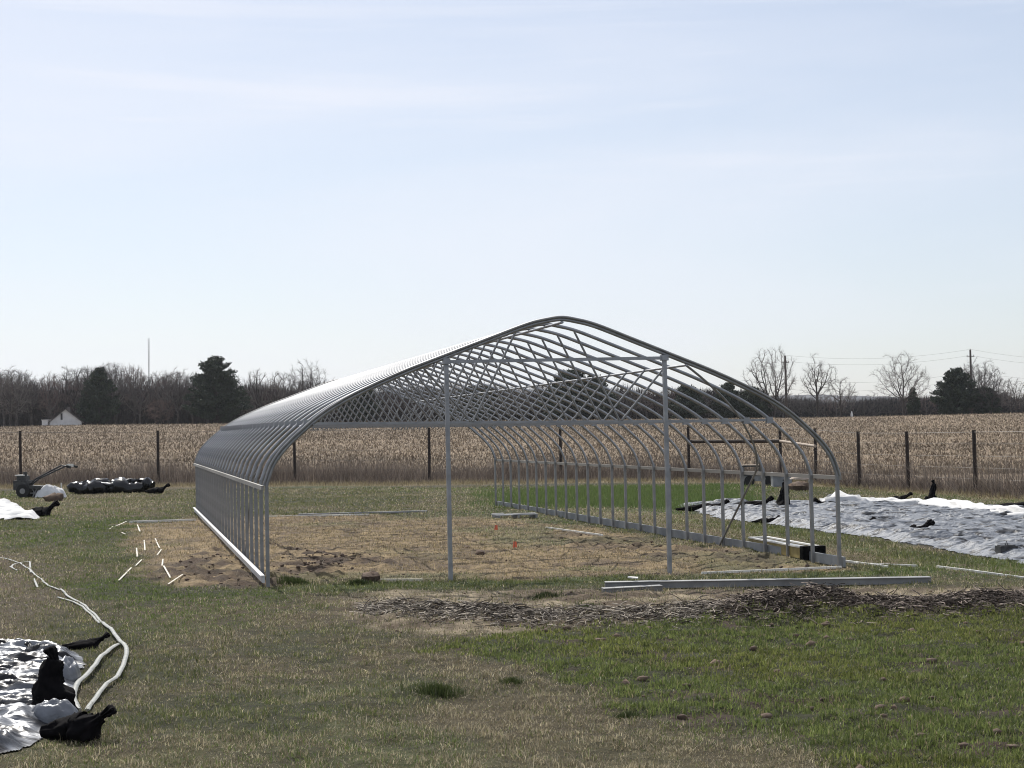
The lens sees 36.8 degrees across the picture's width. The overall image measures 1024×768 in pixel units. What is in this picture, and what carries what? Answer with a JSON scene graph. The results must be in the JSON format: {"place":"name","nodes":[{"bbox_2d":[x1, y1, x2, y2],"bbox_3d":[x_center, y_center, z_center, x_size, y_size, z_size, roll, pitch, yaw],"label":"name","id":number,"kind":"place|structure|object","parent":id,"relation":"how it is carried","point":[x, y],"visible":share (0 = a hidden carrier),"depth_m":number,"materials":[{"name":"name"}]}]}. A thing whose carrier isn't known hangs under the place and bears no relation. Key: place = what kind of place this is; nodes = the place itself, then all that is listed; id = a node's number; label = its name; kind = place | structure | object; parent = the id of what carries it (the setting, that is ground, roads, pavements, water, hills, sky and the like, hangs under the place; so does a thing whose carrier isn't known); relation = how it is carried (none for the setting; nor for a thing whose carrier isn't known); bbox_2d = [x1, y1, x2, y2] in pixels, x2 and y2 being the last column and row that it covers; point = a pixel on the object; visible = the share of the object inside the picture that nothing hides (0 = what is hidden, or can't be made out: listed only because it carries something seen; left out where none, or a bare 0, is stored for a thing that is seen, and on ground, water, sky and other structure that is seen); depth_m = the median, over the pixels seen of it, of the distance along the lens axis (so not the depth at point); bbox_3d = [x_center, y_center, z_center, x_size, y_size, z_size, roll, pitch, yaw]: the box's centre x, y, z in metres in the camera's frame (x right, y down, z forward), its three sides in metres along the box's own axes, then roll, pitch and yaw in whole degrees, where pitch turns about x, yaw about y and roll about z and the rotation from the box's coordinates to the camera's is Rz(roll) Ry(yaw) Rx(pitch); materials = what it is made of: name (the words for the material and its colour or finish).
{"place":"outdoors","nodes":[
{"label":"outdoors","id":0,"kind":"place"},
{"bbox_2d":[0,413,1023,767],"bbox_3d":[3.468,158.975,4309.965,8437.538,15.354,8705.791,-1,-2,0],"label":"ground","id":1,"kind":"structure","parent":0,"point":[328,569],"depth_m":16.34,"materials":[{"name":"plant"}]},
{"bbox_2d":[0,365,33,426],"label":"bare tree","id":2,"kind":"object","parent":1,"relation":"on","point":[10,402],"visible":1,"depth_m":267.85,"materials":[{"name":"brown plant"}]},
{"bbox_2d":[0,498,38,519],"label":"plastic sheet","id":3,"kind":"object","parent":1,"relation":"on","point":[9,509],"visible":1,"depth_m":39.75,"materials":[{"name":"plastic"}]},
{"bbox_2d":[30,500,59,516],"bbox_3d":[-12.421,3.289,40.585,0.957,0.415,0.493,-1,-2,-11],"label":"black bag","id":4,"kind":"object","parent":3,"relation":"on","point":[42,511],"visible":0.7,"depth_m":40.50,"materials":[{"name":"plastic"}]},
{"bbox_2d":[0,368,40,425],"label":"bare tree","id":5,"kind":"object","parent":1,"relation":"on","point":[16,413],"visible":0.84,"depth_m":272.27,"materials":[{"name":"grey plant"}]},
{"bbox_2d":[15,374,49,425],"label":"bare tree","id":6,"kind":"object","parent":1,"relation":"on","point":[30,412],"visible":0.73,"depth_m":275.51,"materials":[{"name":"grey plant"}]},
{"bbox_2d":[0,638,84,752],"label":"plastic sheet","id":7,"kind":"object","parent":1,"relation":"on","point":[21,723],"visible":0.7,"depth_m":11.88,"materials":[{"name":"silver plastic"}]},
{"bbox_2d":[24,641,46,651],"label":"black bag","id":8,"kind":"object","parent":7,"relation":"on","point":[30,647],"visible":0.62,"depth_m":13.98,"materials":[{"name":"plastic"}]},
{"bbox_2d":[31,698,77,722],"bbox_3d":[-3.193,2.278,10.727,0.378,0.173,0.200,-1,-2,0],"label":"plastic fold","id":9,"kind":"object","parent":7,"relation":"on","point":[47,711],"visible":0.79,"depth_m":10.66,"materials":[{"name":"plastic"}]},
{"bbox_2d":[31,645,78,709],"bbox_3d":[-3.322,2.143,11.151,0.378,0.494,0.317,-1,-2,-6],"label":"black bag","id":10,"kind":"object","parent":7,"relation":"on","point":[48,684],"visible":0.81,"depth_m":11.08,"materials":[{"name":"plastic"}]},
{"bbox_2d":[13,464,77,497],"bbox_3d":[-16.691,3.460,54.974,2.183,1.166,0.740,-1,-2,6],"label":"walk behind tiller","id":11,"kind":"object","parent":1,"relation":"on","point":[24,486],"visible":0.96,"depth_m":54.82,"materials":[{"name":"metal"}]},
{"bbox_2d":[37,372,61,419],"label":"bare tree","id":12,"kind":"object","parent":1,"relation":"on","point":[48,415],"visible":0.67,"depth_m":277.37,"materials":[{"name":"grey plant"}]},
{"bbox_2d":[34,484,66,497],"bbox_3d":[-16.429,3.811,54.807,1.112,0.485,0.700,-1,-2,0],"label":"cloth heap","id":13,"kind":"object","parent":1,"relation":"on","point":[46,490],"visible":0.89,"depth_m":54.60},
{"bbox_2d":[37,372,65,419],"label":"bare tree","id":14,"kind":"object","parent":1,"relation":"on","point":[48,399],"visible":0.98,"depth_m":272.15,"materials":[{"name":"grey plant"}]},
{"bbox_2d":[43,492,63,501],"bbox_3d":[-15.164,3.776,50.874,0.674,0.399,0.588,-1,-2,0],"label":"soil heap","id":15,"kind":"object","parent":1,"relation":"on","point":[54,496],"visible":0.7,"depth_m":50.70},
{"bbox_2d":[48,407,82,425],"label":"white shed","id":16,"kind":"structure","parent":1,"relation":"on","point":[65,417],"depth_m":262.05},
{"bbox_2d":[49,366,83,411],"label":"bare tree","id":17,"kind":"object","parent":1,"relation":"on","point":[66,382],"visible":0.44,"depth_m":283.87,"materials":[{"name":"grey plant"}]},
{"bbox_2d":[59,655,80,681],"bbox_3d":[-3.658,2.342,12.623,0.222,0.228,0.400,-1,-2,0],"label":"plastic fold","id":18,"kind":"object","parent":1,"relation":"on","point":[71,671],"visible":0.59,"depth_m":12.54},
{"bbox_2d":[62,378,82,417],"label":"bare tree","id":19,"kind":"object","parent":1,"relation":"on","point":[73,396],"visible":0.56,"depth_m":277.65,"materials":[{"name":"brown plant"}]},
{"bbox_2d":[39,704,116,741],"bbox_3d":[-2.867,2.237,10.196,0.500,0.224,0.339,-1,-2,-7],"label":"black bag","id":20,"kind":"object","parent":1,"relation":"on","point":[81,726],"visible":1,"depth_m":10.10,"materials":[{"name":"plastic"}]},
{"bbox_2d":[60,588,102,621],"bbox_3d":[-5.173,2.646,18.450,0.065,0.080,3.860,0,-2,-23],"label":"hose","id":21,"kind":"object","parent":1,"relation":"on","point":[87,608],"visible":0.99,"depth_m":18.16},
{"bbox_2d":[61,632,110,649],"bbox_3d":[-4.036,2.435,14.588,0.441,0.140,0.192,0,-3,-35],"label":"black bag","id":22,"kind":"object","parent":1,"relation":"on","point":[89,643],"visible":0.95,"depth_m":14.53,"materials":[{"name":"plastic"}]},
{"bbox_2d":[73,366,120,424],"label":"evergreen tree","id":23,"kind":"object","parent":1,"relation":"on","point":[95,408],"visible":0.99,"depth_m":269.05,"materials":[{"name":"green plant"}]},
{"bbox_2d":[72,643,121,710],"bbox_3d":[-3.519,2.411,12.972,0.169,0.068,3.796,-1,-2,-10],"label":"hose","id":24,"kind":"object","parent":1,"relation":"on","point":[89,671],"visible":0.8,"depth_m":12.93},
{"bbox_2d":[84,622,128,710],"bbox_3d":[-3.625,2.456,13.923,0.303,0.064,5.728,-1,-2,-14],"label":"hose","id":25,"kind":"object","parent":1,"relation":"on","point":[109,681],"visible":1,"depth_m":12.98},
{"bbox_2d":[66,477,155,494],"bbox_3d":[-15.124,3.892,57.956,3.256,0.772,1.214,-1,-2,0],"label":"plastic roll","id":26,"kind":"object","parent":1,"relation":"on","point":[115,485],"visible":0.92,"depth_m":57.58,"materials":[{"name":"black plastic"}]},
{"bbox_2d":[105,365,133,424],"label":"bare tree","id":27,"kind":"object","parent":1,"relation":"on","point":[116,394],"visible":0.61,"depth_m":273.63,"materials":[{"name":"brown plant"}]},
{"bbox_2d":[120,364,151,424],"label":"bare tree","id":28,"kind":"object","parent":1,"relation":"on","point":[133,376],"visible":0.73,"depth_m":277.01,"materials":[{"name":"brown plant"}]},
{"bbox_2d":[125,372,154,424],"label":"bare tree","id":29,"kind":"object","parent":1,"relation":"on","point":[136,400],"visible":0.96,"depth_m":272.61,"materials":[{"name":"brown plant"}]},
{"bbox_2d":[145,483,169,493],"bbox_3d":[-13.188,3.881,57.239,0.941,0.377,0.481,-1,-2,-9],"label":"black bag","id":30,"kind":"object","parent":1,"relation":"on","point":[154,490],"visible":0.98,"depth_m":57.11,"materials":[{"name":"plastic"}]},
{"bbox_2d":[143,398,175,423],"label":"bush","id":31,"kind":"object","parent":1,"relation":"on","point":[163,408],"visible":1,"depth_m":267.67,"materials":[{"name":"brown plant"}]},
{"bbox_2d":[147,371,173,423],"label":"bare tree","id":32,"kind":"object","parent":1,"relation":"on","point":[158,393],"visible":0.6,"depth_m":278.36,"materials":[{"name":"brown plant"}]},
{"bbox_2d":[129,519,195,522],"bbox_3d":[-8.596,3.372,37.857,1.616,0.066,0.060,0,-2,-25],"label":"long bar","id":33,"kind":"object","parent":1,"relation":"on","point":[178,520],"visible":0.93,"depth_m":37.83,"materials":[{"name":"plastic"}]},
{"bbox_2d":[152,371,185,423],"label":"bare tree","id":34,"kind":"object","parent":1,"relation":"on","point":[168,396],"visible":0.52,"depth_m":277.20,"materials":[{"name":"brown plant"}]},
{"bbox_2d":[152,370,192,423],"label":"bare tree","id":35,"kind":"object","parent":1,"relation":"on","point":[176,392],"visible":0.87,"depth_m":272.23,"materials":[{"name":"brown plant"}]},
{"bbox_2d":[173,375,201,423],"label":"bare tree","id":36,"kind":"object","parent":1,"relation":"on","point":[192,417],"visible":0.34,"depth_m":270.68,"materials":[{"name":"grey plant"}]},
{"bbox_2d":[181,355,253,422],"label":"evergreen tree","id":37,"kind":"object","parent":1,"relation":"on","point":[225,402],"visible":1,"depth_m":264.53,"materials":[{"name":"green plant"}]},
{"bbox_2d":[238,380,260,413],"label":"bare tree","id":38,"kind":"object","parent":1,"relation":"on","point":[246,410],"visible":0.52,"depth_m":271.11,"materials":[{"name":"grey plant"}]},
{"bbox_2d":[245,370,266,408],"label":"bare tree","id":39,"kind":"object","parent":1,"relation":"on","point":[256,394],"visible":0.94,"depth_m":270.19,"materials":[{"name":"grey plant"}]},
{"bbox_2d":[261,379,280,406],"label":"bare tree","id":40,"kind":"object","parent":1,"relation":"on","point":[270,391],"visible":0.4,"depth_m":273.32,"materials":[{"name":"grey plant"}]},
{"bbox_2d":[262,371,285,402],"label":"bare tree","id":41,"kind":"object","parent":1,"relation":"on","point":[276,393],"visible":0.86,"depth_m":267.98,"materials":[{"name":"brown plant"}]},
{"bbox_2d":[271,574,312,584],"bbox_3d":[-2.995,2.677,21.109,0.686,0.179,0.535,-2,-2,31],"label":"grass tussock","id":42,"kind":"object","parent":1,"relation":"on","point":[289,580],"depth_m":21.05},
{"bbox_2d":[283,358,328,396],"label":"bare tree","id":43,"kind":"object","parent":1,"relation":"on","point":[311,378],"visible":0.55,"depth_m":271.29,"materials":[{"name":"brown plant"}]},
{"bbox_2d":[342,577,375,584],"bbox_3d":[-2.153,2.695,20.996,0.630,0.124,0.491,-1,-2,0],"label":"grass tussock","id":44,"kind":"object","parent":1,"relation":"on","point":[357,581],"depth_m":20.93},
{"bbox_2d":[336,390,383,421],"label":"evergreen tree","id":45,"kind":"object","parent":1,"relation":"on","point":[368,408],"visible":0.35,"depth_m":272.50,"materials":[{"name":"green plant"}]},
{"bbox_2d":[299,510,426,514],"bbox_3d":[-3.889,3.388,40.382,3.579,0.107,0.080,0,-2,-26],"label":"long bar","id":46,"kind":"object","parent":1,"relation":"on","point":[363,512],"visible":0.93,"depth_m":40.34,"materials":[{"name":"metal"}]},
{"bbox_2d":[362,571,379,581],"bbox_3d":[-1.959,2.681,21.345,0.267,0.179,0.236,-1,-2,0],"label":"soil clod","id":47,"kind":"object","parent":1,"relation":"on","point":[370,575],"visible":0.76,"depth_m":21.28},
{"bbox_2d":[0,381,772,426],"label":"undergrowth","id":48,"kind":"object","parent":1,"relation":"on","point":[124,416],"visible":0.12,"depth_m":279.19,"materials":[{"name":"plant"}]},
{"bbox_2d":[400,676,483,699],"bbox_3d":[-0.538,2.355,11.910,0.704,0.166,0.494,-1,-2,0],"label":"grass tussock","id":49,"kind":"object","parent":1,"relation":"on","point":[437,689],"depth_m":11.88,"materials":[{"name":"plant"}]},
{"bbox_2d":[450,385,505,420],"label":"evergreen tree","id":50,"kind":"object","parent":1,"relation":"on","point":[488,407],"visible":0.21,"depth_m":272.28,"materials":[{"name":"green plant"}]},
{"bbox_2d":[0,493,1021,767],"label":"dead straw","id":51,"kind":"object","parent":1,"relation":"on","point":[464,627],"visible":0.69,"depth_m":18.33,"materials":[{"name":"plant"}]},
{"bbox_2d":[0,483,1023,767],"bbox_3d":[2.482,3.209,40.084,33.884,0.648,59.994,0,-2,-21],"label":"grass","id":52,"kind":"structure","parent":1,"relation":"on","point":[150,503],"depth_m":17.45,"materials":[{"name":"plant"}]},
{"bbox_2d":[0,412,1023,477],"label":"corn stubble","id":53,"kind":"object","parent":1,"relation":"on","point":[67,441],"visible":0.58,"depth_m":128.89,"materials":[{"name":"plant"}]},
{"bbox_2d":[0,441,1023,500],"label":"dry weeds","id":54,"kind":"object","parent":1,"relation":"on","point":[343,473],"visible":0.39,"depth_m":68.05,"materials":[{"name":"plant"}]},
{"bbox_2d":[3,426,1023,493],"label":"post fence","id":55,"kind":"object","parent":1,"relation":"on","point":[780,441],"visible":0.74,"depth_m":67.70,"materials":[{"name":"brown wood"}]},
{"bbox_2d":[491,513,537,517],"bbox_3d":[0.058,3.221,37.674,1.055,0.122,0.612,-1,-2,-14],"label":"pallet","id":56,"kind":"object","parent":1,"relation":"on","point":[517,515],"visible":0.98,"depth_m":37.51,"materials":[{"name":"wood"}]},
{"bbox_2d":[497,676,532,684],"bbox_3d":[-0.002,2.381,12.339,0.303,0.072,0.305,-1,-2,-19],"label":"grass tussock","id":57,"kind":"object","parent":1,"relation":"on","point":[514,680],"depth_m":12.36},
{"bbox_2d":[193,316,845,586],"bbox_3d":[-1.929,1.385,32.501,8.598,4.017,22.070,-1,-2,-14],"label":"greenhouse frame","id":58,"kind":"object","parent":1,"relation":"on","point":[263,427],"visible":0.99,"depth_m":26.47,"materials":[{"name":"metal"}]},
{"bbox_2d":[520,590,563,599],"bbox_3d":[0.379,2.595,18.949,0.552,0.128,0.395,-1,-2,0],"label":"grass tussock","id":59,"kind":"object","parent":1,"relation":"on","point":[543,595],"depth_m":18.92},
{"bbox_2d":[536,368,607,419],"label":"evergreen tree","id":60,"kind":"object","parent":1,"relation":"on","point":[584,398],"visible":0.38,"depth_m":266.18,"materials":[{"name":"green plant"}]},
{"bbox_2d":[545,527,602,535],"bbox_3d":[1.252,3.029,31.667,0.035,0.047,3.439,-1,-2,-17],"label":"long bar","id":61,"kind":"object","parent":1,"relation":"on","point":[576,531],"visible":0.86,"depth_m":31.32,"materials":[{"name":"plastic"}]},
{"bbox_2d":[148,516,1023,767],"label":"soil clods","id":62,"kind":"object","parent":1,"relation":"on","point":[625,681],"visible":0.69,"depth_m":14.94,"materials":[{"name":"soil"}]},
{"bbox_2d":[578,374,619,418],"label":"evergreen tree","id":63,"kind":"object","parent":1,"relation":"on","point":[611,395],"visible":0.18,"depth_m":270.71,"materials":[{"name":"green plant"}]},
{"bbox_2d":[601,584,662,592],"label":"steel beam","id":64,"kind":"structure","parent":1,"relation":"on","point":[615,589],"depth_m":19.54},
{"bbox_2d":[612,710,652,719],"bbox_3d":[0.838,2.337,10.877,0.318,0.089,0.303,-1,-2,0],"label":"grass tussock","id":65,"kind":"object","parent":1,"relation":"on","point":[620,716],"depth_m":10.86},
{"bbox_2d":[466,482,823,511],"bbox_3d":[3.991,3.597,50.552,10.936,0.353,21.611,-1,-2,0],"label":"cover crop","id":66,"kind":"object","parent":1,"relation":"on","point":[677,498],"visible":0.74,"depth_m":48.92,"materials":[{"name":"green plant"}]},
{"bbox_2d":[349,580,1023,631],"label":"dead stems","id":67,"kind":"object","parent":1,"relation":"on","point":[987,595],"visible":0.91,"depth_m":16.70,"materials":[{"name":"plant"}]},
{"bbox_2d":[668,384,708,418],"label":"evergreen tree","id":68,"kind":"object","parent":1,"relation":"on","point":[692,406],"visible":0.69,"depth_m":268.57,"materials":[{"name":"green plant"}]},
{"bbox_2d":[411,589,1023,767],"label":"grass","id":69,"kind":"structure","parent":1,"relation":"on","point":[867,681],"depth_m":12.59,"materials":[{"name":"green plant"}]},
{"bbox_2d":[709,382,739,417],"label":"evergreen tree","id":70,"kind":"object","parent":1,"relation":"on","point":[721,410],"visible":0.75,"depth_m":270.84,"materials":[{"name":"green plant"}]},
{"bbox_2d":[733,386,772,417],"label":"evergreen tree","id":71,"kind":"object","parent":1,"relation":"on","point":[750,398],"visible":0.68,"depth_m":266.98,"materials":[{"name":"green plant"}]},
{"bbox_2d":[739,464,770,484],"bbox_3d":[9.538,3.551,59.951,1.256,0.821,0.648,-1,-2,-3],"label":"garden cart","id":72,"kind":"object","parent":1,"relation":"on","point":[747,478],"visible":0.44,"depth_m":59.65,"materials":[{"name":"metal"}]},
{"bbox_2d":[604,576,931,587],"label":"steel beam","id":73,"kind":"structure","parent":1,"relation":"on","point":[780,582],"depth_m":19.97,"materials":[{"name":"metal"}]},
{"bbox_2d":[740,347,796,416],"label":"bare tree","id":74,"kind":"object","parent":1,"relation":"on","point":[772,383],"visible":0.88,"depth_m":267.84,"materials":[{"name":"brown plant"}]},
{"bbox_2d":[701,566,841,573],"bbox_3d":[3.767,2.695,22.276,2.130,0.040,0.035,-1,-2,-11],"label":"long bar","id":75,"kind":"object","parent":1,"relation":"on","point":[781,569],"visible":0.86,"depth_m":22.27,"materials":[{"name":"metal"}]},
{"bbox_2d":[771,476,791,486],"bbox_3d":[10.110,3.643,57.691,0.760,0.460,0.560,-1,-2,0],"label":"grey crate","id":76,"kind":"object","parent":1,"relation":"on","point":[776,481],"visible":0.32,"depth_m":57.44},
{"bbox_2d":[776,479,789,504],"bbox_3d":[7.070,2.889,40.123,0.482,0.814,0.558,-1,-2,0],"label":"black bag","id":77,"kind":"object","parent":1,"relation":"on","point":[780,500],"visible":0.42,"depth_m":40.05,"materials":[{"name":"plastic"}]},
{"bbox_2d":[748,536,825,559],"bbox_3d":[4.491,2.694,25.282,0.380,0.230,2.725,-1,-2,-9],"label":"long crate","id":78,"kind":"object","parent":1,"relation":"on","point":[800,550],"visible":0.68,"depth_m":24.58,"materials":[{"name":"white wood"}]},
{"bbox_2d":[788,481,808,490],"bbox_3d":[10.103,3.620,53.998,0.874,0.429,0.712,-1,-2,0],"label":"debris heap","id":79,"kind":"object","parent":1,"relation":"on","point":[799,485],"visible":0.64,"depth_m":53.79,"materials":[{"name":"soil"}]},
{"bbox_2d":[788,394,814,417],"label":"bare tree","id":80,"kind":"object","parent":1,"relation":"on","point":[800,400],"visible":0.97,"depth_m":329.51,"materials":[{"name":"grey plant"}]},
{"bbox_2d":[800,353,839,417],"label":"bare tree","id":81,"kind":"object","parent":1,"relation":"on","point":[817,392],"visible":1,"depth_m":269.81,"materials":[{"name":"brown plant"}]},
{"bbox_2d":[821,375,857,416],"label":"bare tree","id":82,"kind":"object","parent":1,"relation":"on","point":[840,397],"visible":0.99,"depth_m":271.95,"materials":[{"name":"brown plant"}]},
{"bbox_2d":[833,394,866,415],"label":"bare tree","id":83,"kind":"object","parent":1,"relation":"on","point":[849,409],"visible":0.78,"depth_m":329.46,"materials":[{"name":"grey plant"}]},
{"bbox_2d":[678,498,1023,563],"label":"plastic sheet","id":84,"kind":"object","parent":1,"relation":"on","point":[967,531],"visible":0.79,"depth_m":32.04,"materials":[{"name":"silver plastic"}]},
{"bbox_2d":[675,499,729,510],"bbox_3d":[5.024,3.205,40.603,1.448,0.298,0.356,-1,-2,-3],"label":"black bag","id":85,"kind":"object","parent":84,"relation":"on","point":[698,506],"visible":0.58,"depth_m":40.50,"materials":[{"name":"plastic"}]},
{"bbox_2d":[724,496,773,505],"bbox_3d":[6.131,3.129,40.346,1.486,0.379,0.447,-1,-2,6],"label":"black bag","id":86,"kind":"object","parent":84,"relation":"on","point":[769,498],"visible":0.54,"depth_m":40.24,"materials":[{"name":"plastic"}]},
{"bbox_2d":[910,519,934,527],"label":"black bag","id":87,"kind":"object","parent":84,"relation":"on","point":[929,522],"visible":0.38,"depth_m":29.57,"materials":[{"name":"plastic"}]},
{"bbox_2d":[995,541,1017,552],"bbox_3d":[7.927,2.632,24.656,0.286,0.235,0.220,-1,-2,-6],"label":"weight block","id":88,"kind":"object","parent":84,"relation":"on","point":[1002,548],"depth_m":24.56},
{"bbox_2d":[860,392,886,415],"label":"bare tree","id":89,"kind":"object","parent":1,"relation":"on","point":[873,405],"visible":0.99,"depth_m":329.41,"materials":[{"name":"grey plant"}]},
{"bbox_2d":[881,395,901,414],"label":"bare tree","id":90,"kind":"object","parent":1,"relation":"on","point":[890,412],"visible":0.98,"depth_m":329.76,"materials":[{"name":"grey plant"}]},
{"bbox_2d":[769,392,1023,417],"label":"undergrowth","id":91,"kind":"object","parent":1,"relation":"on","point":[833,412],"visible":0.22,"depth_m":331.42,"materials":[{"name":"plant"}]},
{"bbox_2d":[871,351,930,414],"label":"bare tree","id":92,"kind":"object","parent":1,"relation":"on","point":[903,387],"visible":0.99,"depth_m":271.87,"materials":[{"name":"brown plant"}]},
{"bbox_2d":[905,387,920,415],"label":"evergreen tree","id":93,"kind":"object","parent":1,"relation":"on","point":[911,408],"visible":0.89,"depth_m":275.55,"materials":[{"name":"green plant"}]},
{"bbox_2d":[820,490,1023,514],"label":"row cover","id":94,"kind":"object","parent":1,"relation":"on","point":[963,504],"visible":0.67,"depth_m":39.59,"materials":[{"name":"fabric"}]},
{"bbox_2d":[928,480,936,497],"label":"black bag","id":95,"kind":"object","parent":1,"relation":"on","point":[932,490],"visible":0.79,"depth_m":42.57,"materials":[{"name":"plastic"}]},
{"bbox_2d":[929,367,983,414],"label":"evergreen tree","id":96,"kind":"object","parent":1,"relation":"on","point":[950,396],"visible":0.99,"depth_m":270.76,"materials":[{"name":"green plant"}]},
{"bbox_2d":[964,359,1003,409],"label":"bare tree","id":97,"kind":"object","parent":1,"relation":"on","point":[978,370],"visible":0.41,"depth_m":275.08,"materials":[{"name":"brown plant"}]},
{"bbox_2d":[971,386,1002,413],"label":"evergreen tree","id":98,"kind":"object","parent":1,"relation":"on","point":[981,409],"visible":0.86,"depth_m":270.96,"materials":[{"name":"green plant"}]},
{"bbox_2d":[970,364,1010,413],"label":"bare tree","id":99,"kind":"object","parent":1,"relation":"on","point":[996,393],"visible":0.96,"depth_m":270.29,"materials":[{"name":"brown plant"}]},
{"bbox_2d":[974,570,1023,578],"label":"long bar","id":100,"kind":"object","parent":1,"relation":"on","point":[990,573],"visible":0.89,"depth_m":21.14,"materials":[{"name":"plastic"}]},
{"bbox_2d":[1001,378,1023,412],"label":"bare tree","id":101,"kind":"object","parent":1,"relation":"on","point":[1012,391],"visible":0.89,"depth_m":290.02,"materials":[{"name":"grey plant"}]},
{"bbox_2d":[0,0,1023,413],"label":"sky","id":102,"kind":"structure","parent":0,"point":[353,187],"materials":[{"name":"blue"}]},
{"bbox_2d":[780,395,922,402],"bbox_3d":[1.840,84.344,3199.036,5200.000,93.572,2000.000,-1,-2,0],"label":"hills","id":103,"kind":"structure","parent":0,"point":[832,398],"depth_m":2819.85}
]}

